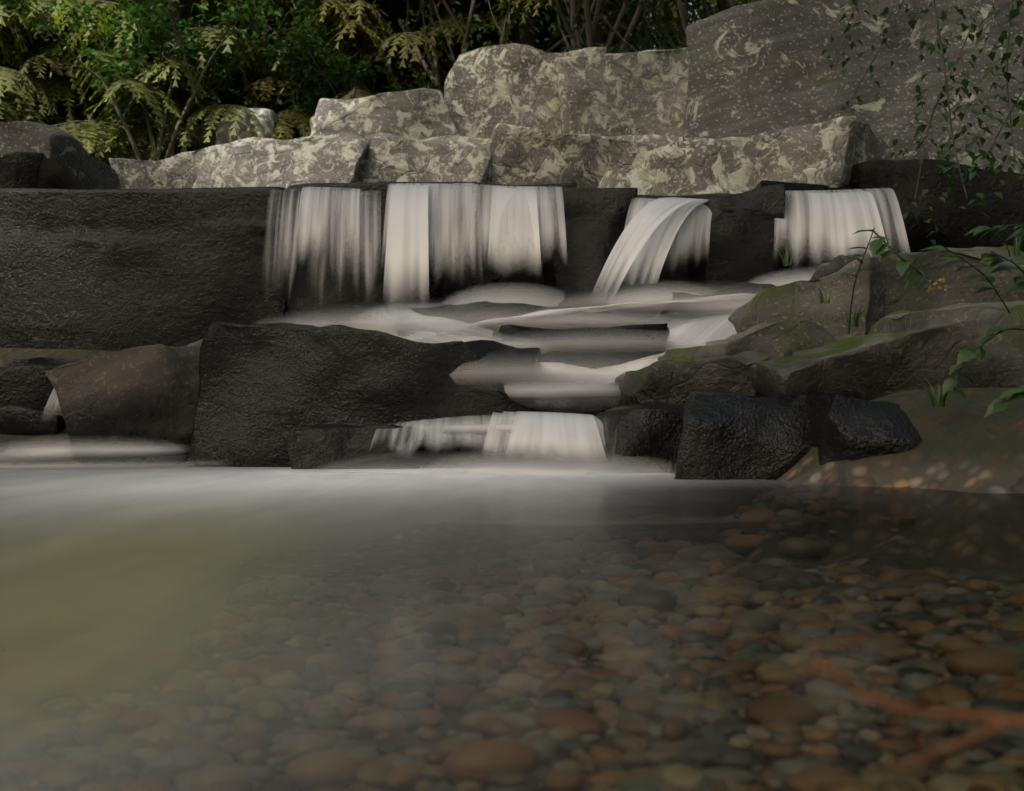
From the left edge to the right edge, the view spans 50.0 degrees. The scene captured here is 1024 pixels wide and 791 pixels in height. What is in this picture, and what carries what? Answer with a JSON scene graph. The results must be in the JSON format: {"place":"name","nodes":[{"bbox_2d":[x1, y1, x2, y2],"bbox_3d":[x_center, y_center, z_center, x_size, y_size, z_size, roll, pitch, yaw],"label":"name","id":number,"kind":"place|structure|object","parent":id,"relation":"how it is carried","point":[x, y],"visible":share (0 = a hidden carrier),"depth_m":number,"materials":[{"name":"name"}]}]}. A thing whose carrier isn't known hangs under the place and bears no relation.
{"place":"outdoors","nodes":[
{"label":"outdoors","id":0,"kind":"place"},
{"bbox_2d":[91,141,176,168],"bbox_3d":[-4.760,-2.723,13.871,1.310,0.692,1.820,0,-2,0],"label":"fern","id":1,"kind":"object","parent":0,"point":[144,155],"visible":0.09,"depth_m":13.12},
{"bbox_2d":[0,26,1023,790],"bbox_3d":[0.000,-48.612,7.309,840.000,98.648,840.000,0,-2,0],"label":"terrain","id":2,"kind":"structure","parent":0,"point":[958,442],"depth_m":3.62,"materials":[{"name":"stone"}]},
{"bbox_2d":[0,0,63,129],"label":"shrub","id":3,"kind":"object","parent":2,"relation":"on","point":[5,113],"depth_m":12.84,"materials":[{"name":"plant"}]},
{"bbox_2d":[0,0,66,127],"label":"shrub","id":4,"kind":"object","parent":2,"relation":"on","point":[14,55],"depth_m":14.98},
{"bbox_2d":[0,406,69,436],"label":"rock","id":5,"kind":"object","parent":2,"relation":"on","point":[17,420],"visible":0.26,"depth_m":5.84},
{"bbox_2d":[0,370,76,411],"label":"rock","id":6,"kind":"object","parent":2,"relation":"on","point":[37,391],"visible":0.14,"depth_m":6.16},
{"bbox_2d":[10,357,119,372],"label":"shelf rock","id":7,"kind":"object","parent":2,"relation":"on","point":[56,366],"visible":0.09,"depth_m":6.96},
{"bbox_2d":[0,0,222,141],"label":"shrub","id":8,"kind":"object","parent":2,"relation":"on","point":[42,88],"depth_m":13.45,"materials":[{"name":"plant"}]},
{"bbox_2d":[55,343,208,465],"bbox_3d":[-1.812,0.128,5.933,0.953,0.782,1.087,-24,-5,-10],"label":"slab rock","id":9,"kind":"object","parent":2,"relation":"on","point":[142,400],"visible":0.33,"depth_m":5.44,"materials":[{"name":"stone"}]},
{"bbox_2d":[0,0,264,130],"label":"shrub","id":10,"kind":"object","parent":2,"relation":"on","point":[187,2],"depth_m":15.94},
{"bbox_2d":[4,1,276,122],"bbox_3d":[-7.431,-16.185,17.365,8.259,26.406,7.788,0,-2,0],"label":"shrub","id":11,"kind":"object","parent":2,"relation":"on","point":[35,41],"depth_m":15.24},
{"bbox_2d":[0,0,283,159],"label":"shrub","id":12,"kind":"object","parent":2,"relation":"on","point":[154,28],"depth_m":12.46,"materials":[{"name":"plant"}]},
{"bbox_2d":[7,0,295,159],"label":"shrub","id":13,"kind":"object","parent":2,"relation":"on","point":[87,135],"depth_m":12.88,"materials":[{"name":"plant"}]},
{"bbox_2d":[0,185,303,348],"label":"ledge rock","id":14,"kind":"object","parent":2,"relation":"on","point":[119,267],"visible":0.37,"depth_m":7.51,"materials":[{"name":"stone"}]},
{"bbox_2d":[100,93,219,153],"bbox_3d":[-4.744,-3.490,15.133,1.597,1.084,2.512,-2,-1,-12],"label":"fern","id":15,"kind":"object","parent":2,"relation":"on","point":[200,134],"visible":0.1,"depth_m":14.10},
{"bbox_2d":[106,136,345,186],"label":"slab rock","id":16,"kind":"object","parent":2,"relation":"on","point":[126,171],"visible":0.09,"depth_m":10.23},
{"bbox_2d":[219,109,292,145],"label":"rock","id":17,"kind":"object","parent":2,"relation":"on","point":[267,119],"visible":0.44,"depth_m":12.61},
{"bbox_2d":[172,138,365,185],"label":"block rock","id":18,"kind":"object","parent":2,"relation":"on","point":[283,161],"visible":0.43,"depth_m":10.00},
{"bbox_2d":[185,0,385,140],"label":"shrub","id":19,"kind":"object","parent":2,"relation":"on","point":[266,69],"depth_m":14.86,"materials":[{"name":"plant"}]},
{"bbox_2d":[190,0,426,106],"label":"shrub","id":20,"kind":"object","parent":2,"relation":"on","point":[231,99],"depth_m":17.58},
{"bbox_2d":[242,0,438,131],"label":"shrub","id":21,"kind":"object","parent":2,"relation":"on","point":[337,65],"depth_m":13.13,"materials":[{"name":"plant"}]},
{"bbox_2d":[235,0,492,145],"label":"shrub","id":22,"kind":"object","parent":2,"relation":"on","point":[340,8],"depth_m":13.74,"materials":[{"name":"plant"}]},
{"bbox_2d":[178,330,557,466],"bbox_3d":[-0.697,0.143,5.953,1.865,0.978,1.626,3,-1,4],"label":"rock","id":23,"kind":"object","parent":2,"relation":"on","point":[253,387],"visible":0.59,"depth_m":5.24,"materials":[{"name":"stone"}]},
{"bbox_2d":[277,417,428,468],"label":"rock","id":24,"kind":"object","parent":23,"relation":"on","point":[307,446],"visible":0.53,"depth_m":4.97,"materials":[{"name":"stone"}]},
{"bbox_2d":[299,87,457,139],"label":"block rock","id":25,"kind":"object","parent":2,"relation":"on","point":[387,113],"visible":0.41,"depth_m":11.07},
{"bbox_2d":[2,281,793,474],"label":"water mist","id":26,"kind":"object","parent":2,"relation":"on","point":[390,328],"visible":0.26,"depth_m":5.27,"materials":[{"name":"white"}]},
{"bbox_2d":[319,330,382,332],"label":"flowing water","id":27,"kind":"structure","parent":26,"relation":"on","point":[334,331],"depth_m":6.63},
{"bbox_2d":[385,309,604,379],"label":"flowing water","id":28,"kind":"structure","parent":27,"relation":"on","point":[439,326],"depth_m":6.30,"materials":[{"name":"liquid"}]},
{"bbox_2d":[419,418,499,441],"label":"waterfall","id":29,"kind":"object","parent":26,"relation":"on","point":[466,433],"visible":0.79,"depth_m":5.04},
{"bbox_2d":[508,411,603,454],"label":"waterfall","id":30,"kind":"object","parent":26,"relation":"on","point":[565,432],"visible":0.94,"depth_m":4.85,"materials":[{"name":"liquid"}]},
{"bbox_2d":[447,290,767,332],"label":"flowing water","id":31,"kind":"structure","parent":26,"relation":"on","point":[604,308],"depth_m":6.44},
{"bbox_2d":[631,200,712,278],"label":"waterfall","id":32,"kind":"object","parent":31,"relation":"on","point":[657,245],"visible":0.44,"depth_m":7.04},
{"bbox_2d":[250,182,575,332],"bbox_3d":[-0.617,-0.838,8.540,2.430,1.280,2.135,0,-2,0],"label":"ledge rock","id":33,"kind":"object","parent":2,"relation":"on","point":[328,284],"visible":0.25,"depth_m":7.67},
{"bbox_2d":[346,134,492,183],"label":"block rock","id":34,"kind":"object","parent":2,"relation":"on","point":[423,161],"visible":0.41,"depth_m":10.06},
{"bbox_2d":[375,0,567,104],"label":"shrub","id":35,"kind":"object","parent":2,"relation":"on","point":[483,9],"depth_m":16.06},
{"bbox_2d":[392,301,598,337],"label":"water","id":36,"kind":"structure","parent":2,"relation":"on","point":[469,314],"depth_m":6.60,"materials":[{"name":"liquid"}]},
{"bbox_2d":[384,185,428,286],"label":"waterfall","id":37,"kind":"object","parent":36,"relation":"on","point":[407,243],"visible":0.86,"depth_m":7.09,"materials":[{"name":"liquid"}]},
{"bbox_2d":[387,184,452,248],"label":"waterfall","id":38,"kind":"object","parent":36,"relation":"on","point":[447,195],"visible":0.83,"depth_m":7.22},
{"bbox_2d":[428,183,473,254],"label":"waterfall","id":39,"kind":"object","parent":36,"relation":"on","point":[468,232],"visible":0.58,"depth_m":7.29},
{"bbox_2d":[0,464,1023,565],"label":"water foam","id":40,"kind":"object","parent":2,"relation":"on","point":[59,512],"visible":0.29,"depth_m":2.46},
{"bbox_2d":[503,412,514,440],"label":"waterfall","id":41,"kind":"object","parent":40,"relation":"on","point":[506,436],"visible":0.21,"depth_m":5.04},
{"bbox_2d":[485,413,598,451],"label":"waterfall","id":42,"kind":"object","parent":40,"relation":"on","point":[492,436],"visible":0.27,"depth_m":4.96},
{"bbox_2d":[811,654,1023,771],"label":"twig branch","id":43,"kind":"object","parent":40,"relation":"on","point":[1000,721],"visible":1,"depth_m":0.68,"materials":[{"name":"brown plant"}]},
{"bbox_2d":[0,547,1023,790],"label":"riverbed pebbles","id":44,"kind":"object","parent":2,"relation":"on","point":[174,696],"visible":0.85,"depth_m":2.04,"materials":[{"name":"stone"}]},
{"bbox_2d":[346,0,682,101],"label":"shrub branches","id":45,"kind":"object","parent":2,"relation":"on","point":[434,78],"depth_m":14.05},
{"bbox_2d":[410,0,681,93],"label":"shrub","id":46,"kind":"object","parent":2,"relation":"on","point":[493,37],"depth_m":14.81,"materials":[{"name":"plant"}]},
{"bbox_2d":[387,0,477,88],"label":"overhanging shrub leaves","id":47,"kind":"object","parent":46,"relation":"attached to","point":[409,36],"depth_m":13.32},
{"bbox_2d":[476,122,661,186],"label":"block rock","id":48,"kind":"object","parent":2,"relation":"on","point":[584,154],"visible":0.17,"depth_m":10.17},
{"bbox_2d":[442,44,604,138],"bbox_3d":[-0.041,-3.015,12.260,1.830,1.252,2.489,1,-2,-3],"label":"block rock","id":49,"kind":"object","parent":48,"relation":"on","point":[496,85],"visible":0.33,"depth_m":11.31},
{"bbox_2d":[452,0,539,48],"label":"overhanging shrub leaves","id":50,"kind":"object","parent":49,"relation":"on","point":[478,36],"depth_m":12.48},
{"bbox_2d":[532,0,619,52],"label":"leaves","id":51,"kind":"object","parent":49,"relation":"on","point":[577,6],"depth_m":12.50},
{"bbox_2d":[497,322,673,410],"bbox_3d":[0.424,-0.146,6.223,1.060,0.557,1.014,0,-2,0],"label":"shelf rock","id":52,"kind":"object","parent":2,"relation":"on","point":[592,344],"visible":0.45,"depth_m":5.89,"materials":[{"name":"stone"}]},
{"bbox_2d":[544,0,631,52],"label":"broadleaf shrub stems","id":53,"kind":"object","parent":2,"relation":"on","point":[597,39],"depth_m":15.20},
{"bbox_2d":[543,185,641,293],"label":"ledge rock","id":54,"kind":"object","parent":2,"relation":"on","point":[596,219],"visible":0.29,"depth_m":7.32,"materials":[{"name":"stone"}]},
{"bbox_2d":[541,0,647,54],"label":"shrub stems","id":55,"kind":"object","parent":2,"relation":"on","point":[588,27],"depth_m":12.44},
{"bbox_2d":[543,0,682,53],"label":"shrub","id":56,"kind":"object","parent":2,"relation":"on","point":[636,35],"depth_m":16.57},
{"bbox_2d":[563,50,663,133],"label":"block rock","id":57,"kind":"object","parent":2,"relation":"on","point":[619,89],"visible":0.22,"depth_m":10.94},
{"bbox_2d":[603,0,684,52],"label":"overhanging shrub leaves","id":58,"kind":"object","parent":57,"relation":"on","point":[668,29],"depth_m":12.17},
{"bbox_2d":[571,405,678,472],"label":"shore rock","id":59,"kind":"object","parent":2,"relation":"on","point":[636,440],"visible":0.35,"depth_m":4.66,"materials":[{"name":"stone"}]},
{"bbox_2d":[505,0,747,47],"bbox_3d":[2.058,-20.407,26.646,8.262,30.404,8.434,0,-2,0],"label":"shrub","id":60,"kind":"object","parent":2,"relation":"on","point":[673,9],"depth_m":25.77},
{"bbox_2d":[620,0,741,49],"bbox_3d":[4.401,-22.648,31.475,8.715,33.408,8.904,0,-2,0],"label":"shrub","id":61,"kind":"object","parent":2,"relation":"on","point":[699,22],"depth_m":31.65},
{"bbox_2d":[638,195,731,284],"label":"ledge rock","id":62,"kind":"object","parent":2,"relation":"on","point":[678,262],"visible":0.08,"depth_m":7.77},
{"bbox_2d":[601,351,798,410],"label":"shore rock","id":63,"kind":"object","parent":2,"relation":"on","point":[659,388],"visible":0.45,"depth_m":4.92,"materials":[{"name":"stone"}]},
{"bbox_2d":[675,0,738,31],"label":"broadleaf shrub stems","id":64,"kind":"object","parent":2,"relation":"on","point":[684,12],"visible":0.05,"depth_m":12.69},
{"bbox_2d":[651,286,769,312],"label":"water","id":65,"kind":"structure","parent":2,"relation":"on","point":[669,293],"depth_m":6.58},
{"bbox_2d":[702,0,728,22],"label":"broadleaf shrub stems","id":66,"kind":"object","parent":2,"relation":"on","point":[722,6],"visible":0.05,"depth_m":14.38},
{"bbox_2d":[597,120,860,195],"bbox_3d":[1.660,-1.602,8.453,2.466,0.542,1.631,-6,-2,3],"label":"boulder","id":67,"kind":"object","parent":2,"relation":"on","point":[751,161],"visible":0.41,"depth_m":7.72,"materials":[{"name":"stone"}]},
{"bbox_2d":[662,383,814,479],"bbox_3d":[1.007,0.233,4.438,0.794,0.544,0.967,6,-1,8],"label":"shore rock","id":68,"kind":"object","parent":2,"relation":"on","point":[729,434],"visible":0.43,"depth_m":4.03,"materials":[{"name":"stone"}]},
{"bbox_2d":[690,191,788,292],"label":"ledge rock","id":69,"kind":"object","parent":2,"relation":"on","point":[739,242],"visible":0.49,"depth_m":7.21,"materials":[{"name":"stone"}]},
{"bbox_2d":[663,322,849,364],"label":"shore rock","id":70,"kind":"object","parent":2,"relation":"on","point":[784,338],"visible":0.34,"depth_m":5.31,"materials":[{"name":"stone"}]},
{"bbox_2d":[721,261,891,342],"bbox_3d":[1.633,-0.351,6.166,0.918,0.603,1.059,-12,-3,5],"label":"shore rock","id":71,"kind":"object","parent":2,"relation":"on","point":[796,302],"visible":0.45,"depth_m":5.73,"materials":[{"name":"stone"}]},
{"bbox_2d":[756,183,867,281],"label":"ledge rock","id":72,"kind":"object","parent":2,"relation":"on","point":[808,257],"visible":0.09,"depth_m":7.67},
{"bbox_2d":[654,0,1023,165],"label":"boulder","id":73,"kind":"object","parent":2,"relation":"on","point":[757,64],"visible":0.33,"depth_m":8.02,"materials":[{"name":"stone"}]},
{"bbox_2d":[675,0,750,30],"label":"overhanging shrub leaves","id":74,"kind":"object","parent":73,"relation":"on","point":[695,18],"depth_m":11.79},
{"bbox_2d":[839,0,858,52],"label":"plant stem","id":75,"kind":"object","parent":73,"relation":"attached to","point":[846,29],"visible":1,"depth_m":8.05,"materials":[{"name":"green plant"}]},
{"bbox_2d":[823,0,878,78],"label":"leaves","id":76,"kind":"object","parent":75,"relation":"attached to","point":[852,44],"visible":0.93,"depth_m":8.03,"materials":[{"name":"green plant"}]},
{"bbox_2d":[784,393,908,468],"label":"shore rock","id":77,"kind":"object","parent":2,"relation":"on","point":[840,430],"visible":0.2,"depth_m":3.75,"materials":[{"name":"stone"}]},
{"bbox_2d":[734,304,1023,401],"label":"shore rock","id":78,"kind":"object","parent":2,"relation":"on","point":[894,360],"visible":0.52,"depth_m":4.40,"materials":[{"name":"stone"}]},
{"bbox_2d":[848,227,874,333],"bbox_3d":[1.428,-0.469,4.508,0.027,0.428,0.132,1,-2,-38],"label":"plant stem","id":79,"kind":"object","parent":78,"relation":"on","point":[854,286],"visible":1,"depth_m":4.52,"materials":[{"name":"green plant"}]},
{"bbox_2d":[838,230,891,277],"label":"herb leaves","id":80,"kind":"object","parent":79,"relation":"attached to","point":[858,259],"visible":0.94,"depth_m":4.48,"materials":[{"name":"green plant"}]},
{"bbox_2d":[992,223,1023,256],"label":"grass tuft","id":81,"kind":"object","parent":78,"relation":"on","point":[1016,248],"visible":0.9,"depth_m":4.53,"materials":[{"name":"green plant"}]},
{"bbox_2d":[808,238,1023,313],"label":"shore rock","id":82,"kind":"object","parent":2,"relation":"on","point":[960,288],"visible":0.3,"depth_m":5.86,"materials":[{"name":"stone"}]},
{"bbox_2d":[777,189,906,248],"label":"waterfall","id":83,"kind":"object","parent":82,"relation":"on","point":[798,223],"visible":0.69,"depth_m":7.17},
{"bbox_2d":[806,191,885,253],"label":"waterfall","id":84,"kind":"object","parent":82,"relation":"on","point":[838,219],"visible":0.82,"depth_m":7.14,"materials":[{"name":"liquid"}]},
{"bbox_2d":[849,147,1023,249],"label":"dark rock","id":85,"kind":"object","parent":2,"relation":"on","point":[882,173],"visible":0.26,"depth_m":7.34,"materials":[{"name":"stone"}]},
{"bbox_2d":[914,0,983,198],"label":"plant stem","id":86,"kind":"object","parent":85,"relation":"attached to","point":[941,92],"visible":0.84,"depth_m":7.38,"materials":[{"name":"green plant"}]},
{"bbox_2d":[890,3,1010,230],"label":"leaves","id":87,"kind":"object","parent":86,"relation":"attached to","point":[957,90],"visible":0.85,"depth_m":7.37,"materials":[{"name":"green plant"}]},
{"bbox_2d":[918,375,964,407],"bbox_3d":[1.426,-0.031,3.592,0.258,0.140,0.160,-1,-2,41],"label":"grass tuft","id":88,"kind":"object","parent":2,"relation":"on","point":[937,402],"visible":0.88,"depth_m":3.62,"materials":[{"name":"green plant"}]},
{"bbox_2d":[864,297,1023,338],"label":"shore rock","id":89,"kind":"object","parent":2,"relation":"on","point":[919,318],"visible":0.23,"depth_m":5.22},
{"bbox_2d":[894,0,1008,236],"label":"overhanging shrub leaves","id":90,"kind":"object","parent":2,"relation":"on","point":[931,48],"depth_m":6.83,"materials":[{"name":"plant"}]},
{"bbox_2d":[937,55,1023,189],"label":"hanging vine leaves","id":91,"kind":"object","parent":90,"relation":"attached to","point":[969,145],"visible":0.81,"depth_m":6.98,"materials":[{"name":"green plant"}]},
{"bbox_2d":[920,245,1013,295],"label":"herb leaves","id":92,"kind":"object","parent":2,"relation":"on","point":[989,277],"visible":0.97,"depth_m":3.96,"materials":[{"name":"green plant"}]},
{"bbox_2d":[942,326,1007,402],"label":"leaves","id":93,"kind":"object","parent":2,"relation":"on","point":[962,357],"visible":1,"depth_m":3.55,"materials":[{"name":"green plant"}]},
{"bbox_2d":[952,328,1023,392],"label":"plant stem","id":94,"kind":"object","parent":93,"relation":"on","point":[986,341],"visible":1,"depth_m":3.58,"materials":[{"name":"green plant"}]},
{"bbox_2d":[964,223,1023,240],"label":"herb leaves","id":95,"kind":"object","parent":2,"relation":"on","point":[1017,233],"visible":0.99,"depth_m":4.22,"materials":[{"name":"green plant"}]},
{"bbox_2d":[980,251,1023,294],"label":"herb leaves","id":96,"kind":"object","parent":2,"relation":"on","point":[998,260],"visible":1,"depth_m":3.71,"materials":[{"name":"green plant"}]},
{"bbox_3d":[-1.000,-0.214,7.151,1.215,0.332,0.986,0,-2,0],"label":"rock shelf","id":97,"kind":"object","parent":2,"relation":"on","visible":0},
{"bbox_2d":[287,195,375,256],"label":"waterfall","id":98,"kind":"object","parent":97,"relation":"on","point":[356,235],"visible":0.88,"depth_m":7.23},
{"bbox_2d":[299,187,359,240],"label":"waterfall","id":99,"kind":"object","parent":98,"relation":"on","point":[310,198],"visible":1,"depth_m":7.21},
{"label":"soft water mist","id":100,"kind":"object","parent":2,"relation":"on","visible":0},
{"bbox_2d":[547,288,714,324],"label":"shelf rock","id":101,"kind":"object","parent":100,"relation":"on","point":[603,297],"visible":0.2,"depth_m":6.79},
{"bbox_2d":[599,197,706,283],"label":"waterfall","id":102,"kind":"object","parent":101,"relation":"on","point":[644,223],"visible":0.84,"depth_m":6.94,"materials":[{"name":"liquid"}]},
{"bbox_2d":[629,199,712,250],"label":"waterfall","id":103,"kind":"object","parent":101,"relation":"on","point":[685,232],"visible":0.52,"depth_m":7.18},
{"bbox_2d":[551,302,744,382],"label":"flowing water","id":104,"kind":"structure","parent":100,"relation":"on","point":[683,326],"depth_m":6.15,"materials":[{"name":"liquid"}]},
{"bbox_3d":[-5.188,-0.463,8.787,2.968,2.134,2.684,0,-2,0],"label":"rock ledge","id":105,"kind":"object","parent":2,"relation":"on","visible":0},
{"bbox_2d":[0,142,78,189],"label":"rock","id":106,"kind":"object","parent":105,"relation":"on","point":[24,166],"visible":0.41,"depth_m":8.41,"materials":[{"name":"stone"}]},
{"bbox_2d":[0,127,115,187],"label":"rock","id":107,"kind":"object","parent":106,"relation":"on","point":[67,152],"visible":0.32,"depth_m":9.43,"materials":[{"name":"stone"}]},
{"bbox_2d":[472,186,565,257],"bbox_3d":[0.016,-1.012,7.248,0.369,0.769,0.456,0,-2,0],"label":"waterfall","id":108,"kind":"object","parent":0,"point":[510,242],"visible":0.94,"depth_m":7.16,"materials":[{"name":"liquid"}]},
{"bbox_2d":[568,8,651,54],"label":"overhanging shrub leaves","id":109,"kind":"object","parent":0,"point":[618,48],"depth_m":11.87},
{"bbox_2d":[872,229,934,282],"bbox_3d":[1.540,-0.550,4.331,0.252,0.244,0.033,-1,-2,38],"label":"plant stem","id":110,"kind":"object","parent":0,"point":[899,256],"visible":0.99,"depth_m":4.32,"materials":[{"name":"green plant"}]},
{"bbox_2d":[869,238,928,291],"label":"herb leaves","id":111,"kind":"object","parent":110,"relation":"attached to","point":[877,247],"visible":1,"depth_m":4.31,"materials":[{"name":"green plant"}]},
{"bbox_2d":[942,0,1023,186],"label":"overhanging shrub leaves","id":112,"kind":"object","parent":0,"point":[1014,13],"depth_m":6.37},
{"bbox_3d":[1.412,0.008,3.001,0.158,0.053,0.008,0,-2,0],"label":"herb stem","id":113,"kind":"object","parent":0,"visible":0},
{"bbox_2d":[984,385,1023,417],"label":"herb leaves","id":114,"kind":"object","parent":113,"relation":"attached to","point":[998,404],"visible":1,"depth_m":3.00,"materials":[{"name":"green plant"}]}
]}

